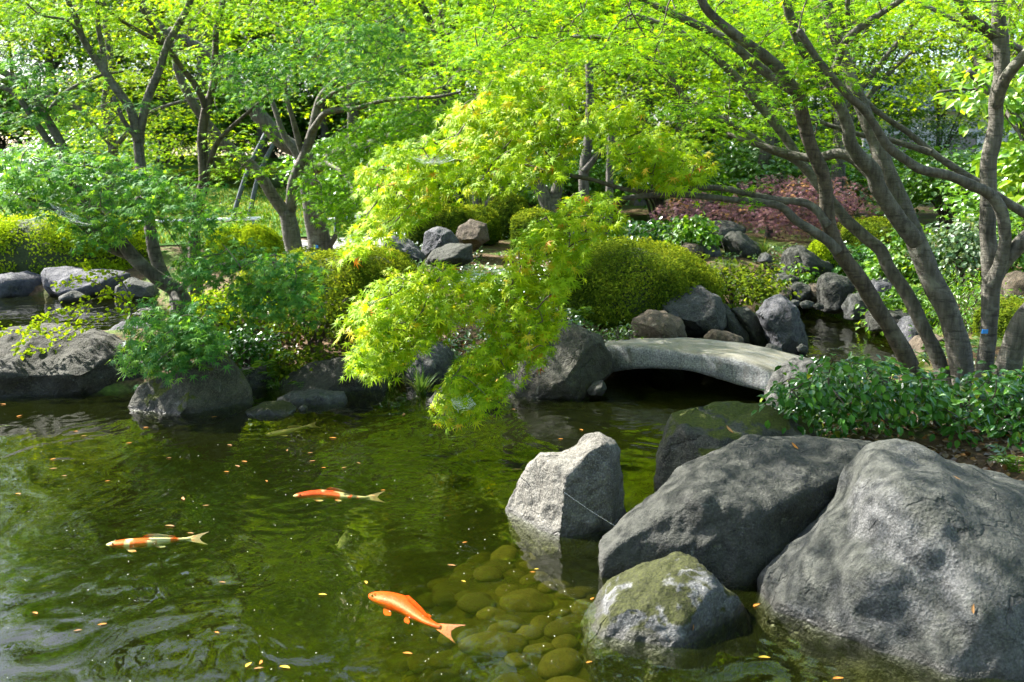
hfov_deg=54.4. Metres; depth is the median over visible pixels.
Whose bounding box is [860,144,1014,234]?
shrub
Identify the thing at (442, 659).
submerged stone
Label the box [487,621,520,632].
submerged stone
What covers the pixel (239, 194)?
prop pole
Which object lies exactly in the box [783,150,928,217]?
shrub
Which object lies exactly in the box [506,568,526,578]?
submerged stone
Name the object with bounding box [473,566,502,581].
submerged stone
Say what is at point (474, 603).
submerged stone
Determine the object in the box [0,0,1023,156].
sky
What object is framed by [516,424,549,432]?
submerged stone
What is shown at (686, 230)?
shrub
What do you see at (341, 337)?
shrub
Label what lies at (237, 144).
conifer tree
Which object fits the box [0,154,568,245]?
lawn
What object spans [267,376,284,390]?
grass tuft
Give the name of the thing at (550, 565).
submerged stone
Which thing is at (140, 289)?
rock
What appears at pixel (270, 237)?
clipped shrub
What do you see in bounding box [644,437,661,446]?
submerged stone
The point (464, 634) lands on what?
submerged stone
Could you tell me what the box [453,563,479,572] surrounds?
submerged stone
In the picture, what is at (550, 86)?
conifer tree
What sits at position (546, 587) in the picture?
submerged stone
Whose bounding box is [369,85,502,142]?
shrub
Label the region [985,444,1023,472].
fern
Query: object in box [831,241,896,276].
shrub
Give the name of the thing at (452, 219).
clipped shrub
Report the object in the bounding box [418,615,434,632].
submerged stone
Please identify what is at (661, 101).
conifer tree
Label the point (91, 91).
shrub
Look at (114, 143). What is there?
maple tree
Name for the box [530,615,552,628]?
submerged stone
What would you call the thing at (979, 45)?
maple tree
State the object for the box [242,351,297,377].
fern
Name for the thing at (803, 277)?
shrub
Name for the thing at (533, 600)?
submerged stone
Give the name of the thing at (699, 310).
boulder
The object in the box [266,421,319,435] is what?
koi
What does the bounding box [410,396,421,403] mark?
stone
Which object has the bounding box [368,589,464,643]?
koi
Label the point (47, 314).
creeper
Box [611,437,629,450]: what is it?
submerged stone
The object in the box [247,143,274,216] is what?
prop pole
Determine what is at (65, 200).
shrub
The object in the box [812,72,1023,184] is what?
house
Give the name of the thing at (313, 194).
maple tree
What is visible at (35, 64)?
conifer tree
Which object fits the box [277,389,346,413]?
rock
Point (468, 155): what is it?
shrub
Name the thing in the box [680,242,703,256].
rock
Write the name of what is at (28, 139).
shrub
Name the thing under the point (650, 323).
boulder
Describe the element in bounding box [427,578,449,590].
submerged stone
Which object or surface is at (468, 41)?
maple tree
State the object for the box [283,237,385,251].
path
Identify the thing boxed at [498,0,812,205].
maple tree
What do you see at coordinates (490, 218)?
clipped shrub
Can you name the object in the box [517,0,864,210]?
maple tree
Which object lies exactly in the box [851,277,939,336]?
shrub
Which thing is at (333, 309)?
shrub
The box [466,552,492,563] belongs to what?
submerged stone
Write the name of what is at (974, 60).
maple tree
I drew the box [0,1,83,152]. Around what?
conifer tree
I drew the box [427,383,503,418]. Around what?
rock
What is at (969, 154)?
shrub
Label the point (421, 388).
grass tuft
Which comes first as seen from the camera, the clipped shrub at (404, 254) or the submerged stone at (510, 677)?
the submerged stone at (510, 677)
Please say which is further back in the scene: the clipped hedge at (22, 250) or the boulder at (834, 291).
the clipped hedge at (22, 250)
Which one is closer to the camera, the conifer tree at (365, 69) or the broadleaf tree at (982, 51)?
the broadleaf tree at (982, 51)
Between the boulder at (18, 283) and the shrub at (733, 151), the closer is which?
the boulder at (18, 283)
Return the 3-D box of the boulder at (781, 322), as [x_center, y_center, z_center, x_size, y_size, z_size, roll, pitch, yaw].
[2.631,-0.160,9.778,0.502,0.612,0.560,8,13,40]
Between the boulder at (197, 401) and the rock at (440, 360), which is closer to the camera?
the boulder at (197, 401)
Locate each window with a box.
[885,132,914,167]
[945,132,979,154]
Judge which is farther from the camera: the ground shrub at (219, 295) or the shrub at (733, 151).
the shrub at (733, 151)
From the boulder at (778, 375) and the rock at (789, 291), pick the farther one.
the rock at (789, 291)
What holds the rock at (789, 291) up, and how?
on the ground at (272, 557)
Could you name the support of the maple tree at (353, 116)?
on the ground at (272, 557)
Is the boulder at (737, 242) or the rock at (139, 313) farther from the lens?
the boulder at (737, 242)
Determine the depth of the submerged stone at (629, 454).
7.80 m
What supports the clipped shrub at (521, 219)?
on the ground at (272, 557)
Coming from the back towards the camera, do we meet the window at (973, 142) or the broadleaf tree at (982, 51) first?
the window at (973, 142)
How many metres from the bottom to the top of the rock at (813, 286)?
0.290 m
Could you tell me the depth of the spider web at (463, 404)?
5.82 m
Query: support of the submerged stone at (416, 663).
on the ground at (272, 557)
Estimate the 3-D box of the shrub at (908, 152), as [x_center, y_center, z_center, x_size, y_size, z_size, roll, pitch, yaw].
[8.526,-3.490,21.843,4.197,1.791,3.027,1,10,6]
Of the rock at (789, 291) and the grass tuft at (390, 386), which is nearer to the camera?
the grass tuft at (390, 386)
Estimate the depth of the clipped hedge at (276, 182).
24.82 m
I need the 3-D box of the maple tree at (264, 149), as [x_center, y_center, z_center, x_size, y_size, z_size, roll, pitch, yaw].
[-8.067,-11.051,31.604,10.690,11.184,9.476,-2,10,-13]
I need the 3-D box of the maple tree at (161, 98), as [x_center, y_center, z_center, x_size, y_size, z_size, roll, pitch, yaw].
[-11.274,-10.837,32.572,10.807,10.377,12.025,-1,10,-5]
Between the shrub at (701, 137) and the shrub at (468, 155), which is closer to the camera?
the shrub at (468, 155)
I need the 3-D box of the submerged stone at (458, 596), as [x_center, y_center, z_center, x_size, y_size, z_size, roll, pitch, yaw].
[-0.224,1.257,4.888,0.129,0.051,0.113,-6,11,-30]
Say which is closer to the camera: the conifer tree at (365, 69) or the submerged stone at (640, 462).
the submerged stone at (640, 462)
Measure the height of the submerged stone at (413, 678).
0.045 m
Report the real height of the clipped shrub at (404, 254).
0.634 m
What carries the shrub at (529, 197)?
on the ground at (272, 557)
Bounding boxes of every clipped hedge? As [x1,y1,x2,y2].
[0,210,164,274]
[156,167,336,188]
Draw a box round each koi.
[106,532,207,551]
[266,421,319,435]
[293,487,384,501]
[335,525,352,548]
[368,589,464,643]
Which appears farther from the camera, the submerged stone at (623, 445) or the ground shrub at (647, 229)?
the ground shrub at (647, 229)
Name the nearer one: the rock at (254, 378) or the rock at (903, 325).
the rock at (254, 378)
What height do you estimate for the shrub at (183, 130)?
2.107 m
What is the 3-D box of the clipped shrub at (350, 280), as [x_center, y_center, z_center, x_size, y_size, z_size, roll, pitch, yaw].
[-1.923,-0.651,10.638,2.193,0.848,1.682,0,10,0]
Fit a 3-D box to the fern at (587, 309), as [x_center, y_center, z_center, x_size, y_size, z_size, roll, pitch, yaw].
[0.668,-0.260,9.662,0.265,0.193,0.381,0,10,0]
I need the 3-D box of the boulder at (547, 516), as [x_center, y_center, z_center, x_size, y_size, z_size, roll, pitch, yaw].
[0.300,0.794,5.244,0.612,0.647,0.628,-4,11,-21]
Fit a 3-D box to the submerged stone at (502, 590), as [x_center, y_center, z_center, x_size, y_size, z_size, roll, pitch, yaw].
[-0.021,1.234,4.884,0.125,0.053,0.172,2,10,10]
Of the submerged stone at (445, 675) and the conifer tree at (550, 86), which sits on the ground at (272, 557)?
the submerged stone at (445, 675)
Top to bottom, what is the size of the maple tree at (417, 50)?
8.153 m
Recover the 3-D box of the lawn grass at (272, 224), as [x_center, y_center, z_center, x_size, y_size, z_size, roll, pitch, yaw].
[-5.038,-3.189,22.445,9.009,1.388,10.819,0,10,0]
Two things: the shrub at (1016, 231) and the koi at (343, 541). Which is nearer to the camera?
the koi at (343, 541)
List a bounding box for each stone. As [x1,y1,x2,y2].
[59,290,84,303]
[299,405,307,412]
[377,673,400,681]
[385,645,418,673]
[395,396,404,402]
[400,675,418,681]
[407,654,428,672]
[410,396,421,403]
[417,592,434,608]
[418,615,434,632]
[421,617,449,636]
[425,668,459,681]
[426,649,453,668]
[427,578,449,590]
[432,580,469,608]
[437,626,463,647]
[449,568,474,580]
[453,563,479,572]
[454,590,473,601]
[455,628,482,642]
[457,592,496,614]
[458,630,528,657]
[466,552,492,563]
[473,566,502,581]
[476,606,505,619]
[483,559,515,572]
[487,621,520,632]
[490,545,518,562]
[491,673,528,681]
[494,613,525,624]
[495,583,519,596]
[499,588,553,612]
[504,653,529,668]
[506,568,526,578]
[515,625,543,640]
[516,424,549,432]
[519,560,568,571]
[519,571,548,584]
[522,643,554,654]
[530,552,559,559]
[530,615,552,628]
[537,581,556,593]
[538,414,566,423]
[538,647,582,679]
[544,615,583,638]
[546,675,586,681]
[549,608,570,616]
[552,572,575,586]
[552,634,578,649]
[553,421,594,438]
[555,588,585,599]
[570,599,592,614]
[573,558,598,569]
[574,579,603,594]
[577,407,603,415]
[581,567,600,579]
[587,380,606,395]
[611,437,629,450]
[612,409,642,416]
[620,449,642,458]
[623,418,661,434]
[632,456,655,469]
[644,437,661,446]
[757,252,772,262]
[765,343,781,350]
[791,299,799,305]
[796,343,806,351]
[800,300,813,308]
[813,303,823,309]
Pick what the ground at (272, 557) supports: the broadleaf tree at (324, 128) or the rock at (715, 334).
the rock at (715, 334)
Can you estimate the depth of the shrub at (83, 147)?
22.12 m
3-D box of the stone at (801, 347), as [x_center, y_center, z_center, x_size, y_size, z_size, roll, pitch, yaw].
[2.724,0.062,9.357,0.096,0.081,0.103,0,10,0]
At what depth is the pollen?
4.16 m
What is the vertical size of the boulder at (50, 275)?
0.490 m
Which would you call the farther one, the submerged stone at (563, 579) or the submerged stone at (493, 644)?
the submerged stone at (563, 579)
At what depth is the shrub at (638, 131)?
34.49 m
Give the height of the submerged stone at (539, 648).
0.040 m
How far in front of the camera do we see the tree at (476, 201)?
17.22 m
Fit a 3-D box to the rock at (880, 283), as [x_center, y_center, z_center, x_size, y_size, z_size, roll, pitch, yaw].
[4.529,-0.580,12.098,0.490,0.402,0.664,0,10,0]
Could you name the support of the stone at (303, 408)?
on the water
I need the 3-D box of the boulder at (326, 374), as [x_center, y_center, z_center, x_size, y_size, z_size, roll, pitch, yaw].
[-1.534,0.357,8.364,1.006,0.474,0.664,0,10,0]
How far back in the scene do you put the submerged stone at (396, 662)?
4.63 m
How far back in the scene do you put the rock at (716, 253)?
14.22 m
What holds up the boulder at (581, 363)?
on the ground at (272, 557)
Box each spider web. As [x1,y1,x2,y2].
[50,204,91,224]
[413,154,451,164]
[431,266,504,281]
[452,395,471,411]
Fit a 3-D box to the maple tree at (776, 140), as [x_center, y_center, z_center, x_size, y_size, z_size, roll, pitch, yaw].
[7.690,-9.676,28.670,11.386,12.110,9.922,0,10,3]
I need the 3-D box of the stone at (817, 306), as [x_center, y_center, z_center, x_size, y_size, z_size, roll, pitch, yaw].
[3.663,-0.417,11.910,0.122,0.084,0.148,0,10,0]
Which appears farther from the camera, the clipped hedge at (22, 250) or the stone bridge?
the clipped hedge at (22, 250)
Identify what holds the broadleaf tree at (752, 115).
on the ground at (272, 557)
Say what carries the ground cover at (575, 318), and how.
on the ground at (272, 557)
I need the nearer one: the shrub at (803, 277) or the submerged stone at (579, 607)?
the submerged stone at (579, 607)
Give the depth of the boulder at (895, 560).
3.87 m
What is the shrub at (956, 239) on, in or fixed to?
on the ground at (272, 557)
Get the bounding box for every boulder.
[0,271,42,300]
[0,323,156,406]
[41,266,130,296]
[128,352,254,425]
[269,356,388,414]
[383,235,425,266]
[421,226,458,258]
[425,243,472,270]
[455,219,489,251]
[503,322,612,409]
[505,432,625,560]
[580,551,750,681]
[598,434,871,624]
[630,309,686,337]
[654,401,817,492]
[662,285,726,337]
[706,220,745,245]
[721,231,760,258]
[754,438,1023,681]
[756,294,807,354]
[764,357,836,413]
[780,245,833,278]
[816,272,854,313]
[1000,271,1023,300]
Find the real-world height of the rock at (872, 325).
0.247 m
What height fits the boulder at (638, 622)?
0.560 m
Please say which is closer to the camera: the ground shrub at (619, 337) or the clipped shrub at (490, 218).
the ground shrub at (619, 337)
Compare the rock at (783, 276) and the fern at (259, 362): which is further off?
the rock at (783, 276)
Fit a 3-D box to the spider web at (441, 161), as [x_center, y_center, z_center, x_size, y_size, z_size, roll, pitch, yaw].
[-0.461,-1.058,5.801,0.265,0.068,0.094,0,10,0]
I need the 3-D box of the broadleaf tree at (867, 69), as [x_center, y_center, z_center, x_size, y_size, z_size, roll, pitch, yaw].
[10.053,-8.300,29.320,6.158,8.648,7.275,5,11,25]
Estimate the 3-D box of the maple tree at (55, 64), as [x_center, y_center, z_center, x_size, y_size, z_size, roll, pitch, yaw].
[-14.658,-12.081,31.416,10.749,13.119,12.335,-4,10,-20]
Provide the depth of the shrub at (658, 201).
18.93 m
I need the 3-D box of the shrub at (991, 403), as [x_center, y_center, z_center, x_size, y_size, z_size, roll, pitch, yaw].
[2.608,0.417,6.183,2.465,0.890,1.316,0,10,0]
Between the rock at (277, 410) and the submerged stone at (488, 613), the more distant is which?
the rock at (277, 410)
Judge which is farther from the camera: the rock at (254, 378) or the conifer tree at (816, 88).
the conifer tree at (816, 88)
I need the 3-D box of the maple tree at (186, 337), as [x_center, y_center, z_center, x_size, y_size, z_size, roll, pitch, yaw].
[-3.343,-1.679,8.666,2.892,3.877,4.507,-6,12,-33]
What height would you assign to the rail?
0.671 m
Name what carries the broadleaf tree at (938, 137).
on the ground at (272, 557)
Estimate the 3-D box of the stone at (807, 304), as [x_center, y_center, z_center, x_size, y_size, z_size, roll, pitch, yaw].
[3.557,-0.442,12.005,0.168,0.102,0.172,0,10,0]
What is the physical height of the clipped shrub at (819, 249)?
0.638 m
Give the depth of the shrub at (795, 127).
34.42 m
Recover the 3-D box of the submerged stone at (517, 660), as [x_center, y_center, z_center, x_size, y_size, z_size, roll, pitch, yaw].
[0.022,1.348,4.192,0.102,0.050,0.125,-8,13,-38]
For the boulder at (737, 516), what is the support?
on the ground at (272, 557)
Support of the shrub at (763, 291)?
on the ground at (272, 557)
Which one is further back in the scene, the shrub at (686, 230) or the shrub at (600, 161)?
the shrub at (600, 161)
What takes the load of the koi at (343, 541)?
in the water
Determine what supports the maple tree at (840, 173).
on the ground at (272, 557)
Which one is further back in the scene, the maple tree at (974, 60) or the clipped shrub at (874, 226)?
the maple tree at (974, 60)
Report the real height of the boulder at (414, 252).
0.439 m
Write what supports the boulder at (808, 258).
on the ground at (272, 557)
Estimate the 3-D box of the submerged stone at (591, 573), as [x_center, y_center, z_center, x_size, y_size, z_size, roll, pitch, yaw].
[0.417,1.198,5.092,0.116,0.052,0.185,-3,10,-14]
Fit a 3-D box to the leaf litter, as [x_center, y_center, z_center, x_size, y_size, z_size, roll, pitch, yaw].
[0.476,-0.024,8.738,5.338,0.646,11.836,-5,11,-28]
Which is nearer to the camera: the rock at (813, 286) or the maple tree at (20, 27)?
the rock at (813, 286)
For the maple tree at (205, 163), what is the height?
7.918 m
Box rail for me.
[138,217,260,223]
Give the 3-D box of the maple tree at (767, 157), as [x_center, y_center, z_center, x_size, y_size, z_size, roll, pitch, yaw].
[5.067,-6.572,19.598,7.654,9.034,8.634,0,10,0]
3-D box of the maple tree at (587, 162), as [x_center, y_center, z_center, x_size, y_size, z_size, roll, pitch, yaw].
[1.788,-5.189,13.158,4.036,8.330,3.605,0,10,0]
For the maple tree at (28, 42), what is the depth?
35.32 m
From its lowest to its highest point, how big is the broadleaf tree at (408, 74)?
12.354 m
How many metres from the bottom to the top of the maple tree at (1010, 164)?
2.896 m
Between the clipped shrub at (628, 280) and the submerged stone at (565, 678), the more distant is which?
the clipped shrub at (628, 280)
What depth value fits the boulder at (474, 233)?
13.62 m
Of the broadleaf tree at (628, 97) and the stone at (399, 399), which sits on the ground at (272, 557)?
the broadleaf tree at (628, 97)
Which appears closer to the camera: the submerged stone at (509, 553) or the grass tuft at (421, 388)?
the submerged stone at (509, 553)
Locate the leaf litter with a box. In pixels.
[236,256,1023,475]
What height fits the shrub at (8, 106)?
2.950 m
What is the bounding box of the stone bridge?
[605,337,804,391]
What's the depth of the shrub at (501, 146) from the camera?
21.26 m
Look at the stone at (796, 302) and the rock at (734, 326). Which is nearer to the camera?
the rock at (734, 326)
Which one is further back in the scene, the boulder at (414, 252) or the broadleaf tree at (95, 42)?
the broadleaf tree at (95, 42)
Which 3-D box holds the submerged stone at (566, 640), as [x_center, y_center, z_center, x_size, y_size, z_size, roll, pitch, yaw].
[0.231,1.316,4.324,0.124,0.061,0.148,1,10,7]
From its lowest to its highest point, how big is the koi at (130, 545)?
0.072 m
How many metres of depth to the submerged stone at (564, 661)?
4.10 m
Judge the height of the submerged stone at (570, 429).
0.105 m
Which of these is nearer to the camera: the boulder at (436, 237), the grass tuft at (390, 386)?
the grass tuft at (390, 386)
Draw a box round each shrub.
[0,74,66,152]
[0,82,135,141]
[0,147,118,217]
[5,121,163,192]
[29,74,185,147]
[93,96,241,163]
[167,281,281,334]
[168,80,255,152]
[181,78,345,157]
[192,324,291,369]
[204,223,285,267]
[234,241,422,312]
[259,278,362,353]
[261,332,345,382]
[269,132,423,193]
[279,89,385,140]
[305,77,476,138]
[315,288,415,355]
[324,156,485,219]
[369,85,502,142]
[371,336,414,372]
[373,244,413,264]
[396,134,509,202]
[405,201,471,246]
[447,126,582,196]
[464,203,502,244]
[487,192,529,239]
[500,150,632,212]
[508,205,564,252]
[517,133,695,218]
[546,230,731,335]
[549,115,669,195]
[590,139,738,220]
[598,320,645,340]
[599,215,679,245]
[632,112,762,172]
[656,210,723,249]
[671,132,810,215]
[693,110,869,164]
[702,250,801,310]
[705,143,856,218]
[751,346,1023,461]
[779,256,819,307]
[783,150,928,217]
[807,239,850,274]
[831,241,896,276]
[836,215,904,249]
[848,141,956,204]
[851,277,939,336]
[858,223,978,291]
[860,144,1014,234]
[899,261,1020,336]
[905,139,1021,228]
[906,213,998,287]
[928,153,1023,231]
[967,216,1023,273]
[971,294,1023,340]
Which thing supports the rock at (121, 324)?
on the ground at (272, 557)
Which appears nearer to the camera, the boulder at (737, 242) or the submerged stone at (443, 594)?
the submerged stone at (443, 594)
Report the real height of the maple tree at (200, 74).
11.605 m
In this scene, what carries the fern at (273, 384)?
on the ground at (272, 557)
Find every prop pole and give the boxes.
[231,134,265,215]
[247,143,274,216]
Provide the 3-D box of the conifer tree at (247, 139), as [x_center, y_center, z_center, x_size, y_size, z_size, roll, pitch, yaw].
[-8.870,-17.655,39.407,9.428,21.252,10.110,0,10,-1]
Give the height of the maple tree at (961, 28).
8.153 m
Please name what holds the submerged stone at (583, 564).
on the ground at (272, 557)
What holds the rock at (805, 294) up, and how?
on the ground at (272, 557)
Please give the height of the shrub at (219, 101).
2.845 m
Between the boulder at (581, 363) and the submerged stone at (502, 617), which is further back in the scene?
the boulder at (581, 363)
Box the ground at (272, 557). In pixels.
[0,157,1023,681]
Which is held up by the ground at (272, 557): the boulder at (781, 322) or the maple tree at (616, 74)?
the maple tree at (616, 74)
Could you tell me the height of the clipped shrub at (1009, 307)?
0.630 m
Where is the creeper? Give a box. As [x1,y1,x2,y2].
[0,258,141,359]
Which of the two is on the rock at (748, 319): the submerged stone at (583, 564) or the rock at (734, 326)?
the rock at (734, 326)
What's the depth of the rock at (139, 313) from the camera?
9.75 m
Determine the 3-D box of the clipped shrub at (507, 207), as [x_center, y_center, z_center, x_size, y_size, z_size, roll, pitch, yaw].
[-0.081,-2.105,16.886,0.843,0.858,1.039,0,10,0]
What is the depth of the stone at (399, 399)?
8.02 m
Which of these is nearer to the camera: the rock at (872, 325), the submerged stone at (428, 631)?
the submerged stone at (428, 631)
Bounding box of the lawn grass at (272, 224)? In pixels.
[56,169,487,243]
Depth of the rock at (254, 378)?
8.33 m
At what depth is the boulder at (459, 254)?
12.04 m
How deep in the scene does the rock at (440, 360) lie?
8.53 m
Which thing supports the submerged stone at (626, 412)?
on the ground at (272, 557)
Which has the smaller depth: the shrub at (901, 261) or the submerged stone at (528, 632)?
the submerged stone at (528, 632)
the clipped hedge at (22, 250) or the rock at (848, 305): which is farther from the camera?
the clipped hedge at (22, 250)
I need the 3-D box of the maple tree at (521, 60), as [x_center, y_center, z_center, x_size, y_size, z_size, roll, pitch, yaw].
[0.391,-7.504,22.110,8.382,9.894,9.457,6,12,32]
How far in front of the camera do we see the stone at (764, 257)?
13.82 m
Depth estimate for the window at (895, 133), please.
37.21 m
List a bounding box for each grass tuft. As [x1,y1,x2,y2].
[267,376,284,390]
[385,371,402,391]
[401,365,444,399]
[754,239,779,252]
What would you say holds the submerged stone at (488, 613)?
on the ground at (272, 557)
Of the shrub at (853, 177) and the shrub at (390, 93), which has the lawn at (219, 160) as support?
the shrub at (390, 93)
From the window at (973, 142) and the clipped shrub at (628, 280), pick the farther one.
the window at (973, 142)
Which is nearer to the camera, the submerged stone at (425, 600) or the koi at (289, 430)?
the submerged stone at (425, 600)
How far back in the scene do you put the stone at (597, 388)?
7.88 m
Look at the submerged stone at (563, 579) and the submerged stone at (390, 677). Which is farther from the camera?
the submerged stone at (563, 579)
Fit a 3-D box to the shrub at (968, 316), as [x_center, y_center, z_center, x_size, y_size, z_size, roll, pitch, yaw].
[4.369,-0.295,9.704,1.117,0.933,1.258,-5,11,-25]
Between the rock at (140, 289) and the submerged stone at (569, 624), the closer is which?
the submerged stone at (569, 624)
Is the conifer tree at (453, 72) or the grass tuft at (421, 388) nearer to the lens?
the grass tuft at (421, 388)
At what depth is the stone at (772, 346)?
9.30 m
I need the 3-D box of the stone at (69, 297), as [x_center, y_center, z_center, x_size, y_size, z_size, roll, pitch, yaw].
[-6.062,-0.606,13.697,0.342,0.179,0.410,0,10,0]
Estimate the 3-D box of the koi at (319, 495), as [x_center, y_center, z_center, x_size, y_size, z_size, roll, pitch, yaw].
[-0.986,0.881,5.739,0.541,0.076,0.140,2,10,9]
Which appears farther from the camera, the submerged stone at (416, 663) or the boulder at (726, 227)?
the boulder at (726, 227)
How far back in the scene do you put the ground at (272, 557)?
6.89 m
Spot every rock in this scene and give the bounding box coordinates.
[109,321,147,329]
[114,277,158,298]
[127,308,164,321]
[240,364,274,402]
[246,400,295,421]
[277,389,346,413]
[404,341,454,393]
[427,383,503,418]
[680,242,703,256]
[700,241,721,256]
[703,329,743,342]
[723,304,751,344]
[731,306,768,346]
[771,272,801,285]
[772,284,792,299]
[788,282,810,306]
[808,283,816,303]
[841,293,866,321]
[865,308,908,331]
[871,276,907,302]
[897,315,918,341]
[909,334,944,355]
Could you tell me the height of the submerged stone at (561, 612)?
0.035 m
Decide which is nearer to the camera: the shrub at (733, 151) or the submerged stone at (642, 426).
the submerged stone at (642, 426)
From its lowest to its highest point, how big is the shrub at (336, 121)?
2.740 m
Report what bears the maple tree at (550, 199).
on the ground at (272, 557)
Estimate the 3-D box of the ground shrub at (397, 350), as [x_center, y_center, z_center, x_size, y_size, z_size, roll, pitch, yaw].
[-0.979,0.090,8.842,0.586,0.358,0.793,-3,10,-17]
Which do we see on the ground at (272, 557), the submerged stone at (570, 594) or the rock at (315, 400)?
the submerged stone at (570, 594)
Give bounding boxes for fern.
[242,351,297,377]
[260,379,304,394]
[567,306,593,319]
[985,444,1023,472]
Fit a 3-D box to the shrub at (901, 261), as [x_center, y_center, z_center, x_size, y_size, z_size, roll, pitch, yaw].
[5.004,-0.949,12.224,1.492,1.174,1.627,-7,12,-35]
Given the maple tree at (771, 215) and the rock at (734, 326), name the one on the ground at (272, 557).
the maple tree at (771, 215)
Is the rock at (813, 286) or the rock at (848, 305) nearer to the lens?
the rock at (848, 305)
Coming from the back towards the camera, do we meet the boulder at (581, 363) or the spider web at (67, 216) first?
the boulder at (581, 363)
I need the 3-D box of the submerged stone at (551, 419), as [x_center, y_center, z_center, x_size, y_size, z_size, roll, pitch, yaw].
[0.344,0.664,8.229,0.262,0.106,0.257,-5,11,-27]
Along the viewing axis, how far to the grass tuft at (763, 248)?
14.25 m
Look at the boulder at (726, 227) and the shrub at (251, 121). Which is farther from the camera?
the shrub at (251, 121)
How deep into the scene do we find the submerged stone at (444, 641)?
4.53 m
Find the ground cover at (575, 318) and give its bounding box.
[159,224,1023,377]
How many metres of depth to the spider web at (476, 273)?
6.15 m
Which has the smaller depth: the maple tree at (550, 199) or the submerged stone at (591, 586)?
the submerged stone at (591, 586)
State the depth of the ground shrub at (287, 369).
8.50 m
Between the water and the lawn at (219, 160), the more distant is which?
the lawn at (219, 160)
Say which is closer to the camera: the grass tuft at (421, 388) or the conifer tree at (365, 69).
the grass tuft at (421, 388)
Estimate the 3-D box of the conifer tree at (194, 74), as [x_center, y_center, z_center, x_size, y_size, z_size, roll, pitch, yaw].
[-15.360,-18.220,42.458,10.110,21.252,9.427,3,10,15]
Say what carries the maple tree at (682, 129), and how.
on the ground at (272, 557)
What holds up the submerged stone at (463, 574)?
on the ground at (272, 557)
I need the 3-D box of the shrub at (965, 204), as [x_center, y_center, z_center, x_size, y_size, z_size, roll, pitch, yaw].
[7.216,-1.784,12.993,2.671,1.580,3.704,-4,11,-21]
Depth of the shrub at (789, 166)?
19.98 m
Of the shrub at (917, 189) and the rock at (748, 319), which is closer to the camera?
the rock at (748, 319)
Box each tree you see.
[0,0,66,61]
[0,0,85,80]
[0,0,126,137]
[0,0,250,115]
[0,0,256,213]
[0,0,339,390]
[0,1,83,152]
[1,0,183,155]
[5,0,298,153]
[16,0,337,167]
[68,2,251,155]
[99,0,432,301]
[119,0,359,158]
[121,0,319,156]
[141,0,460,252]
[167,0,586,254]
[174,0,518,216]
[182,0,451,146]
[188,0,392,157]
[239,0,632,202]
[273,0,467,153]
[276,0,545,142]
[326,0,1023,437]
[359,0,600,100]
[363,2,559,113]
[364,0,714,209]
[398,104,553,206]
[406,1,703,192]
[436,17,635,243]
[457,10,650,126]
[475,0,757,198]
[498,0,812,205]
[505,0,774,244]
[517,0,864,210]
[553,0,722,131]
[559,71,739,213]
[570,0,862,161]
[585,0,941,221]
[626,0,1017,218]
[648,173,881,240]
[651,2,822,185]
[672,0,919,145]
[728,0,884,131]
[750,0,958,197]
[819,2,1023,197]
[856,0,1023,137]
[872,0,1023,61]
[873,0,1023,138]
[911,0,1023,210]
[942,0,1023,138]
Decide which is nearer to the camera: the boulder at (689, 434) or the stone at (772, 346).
the boulder at (689, 434)
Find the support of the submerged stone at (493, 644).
on the ground at (272, 557)
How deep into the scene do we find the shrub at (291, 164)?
21.56 m
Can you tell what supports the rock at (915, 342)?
on the ground at (272, 557)
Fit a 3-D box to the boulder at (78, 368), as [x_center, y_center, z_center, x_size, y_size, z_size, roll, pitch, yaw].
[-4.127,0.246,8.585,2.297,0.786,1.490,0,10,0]
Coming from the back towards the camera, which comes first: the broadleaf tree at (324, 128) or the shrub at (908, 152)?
the broadleaf tree at (324, 128)
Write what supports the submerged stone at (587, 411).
on the ground at (272, 557)
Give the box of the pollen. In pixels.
[7,428,570,677]
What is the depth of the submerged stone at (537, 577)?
5.00 m
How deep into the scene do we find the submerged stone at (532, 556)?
5.28 m
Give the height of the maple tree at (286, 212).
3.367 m
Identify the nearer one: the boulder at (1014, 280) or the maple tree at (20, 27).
the boulder at (1014, 280)
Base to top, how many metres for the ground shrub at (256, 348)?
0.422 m
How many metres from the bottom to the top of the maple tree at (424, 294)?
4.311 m
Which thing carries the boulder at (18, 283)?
on the ground at (272, 557)
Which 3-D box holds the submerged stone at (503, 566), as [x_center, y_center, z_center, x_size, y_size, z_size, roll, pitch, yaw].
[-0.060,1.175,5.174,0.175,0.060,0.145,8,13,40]

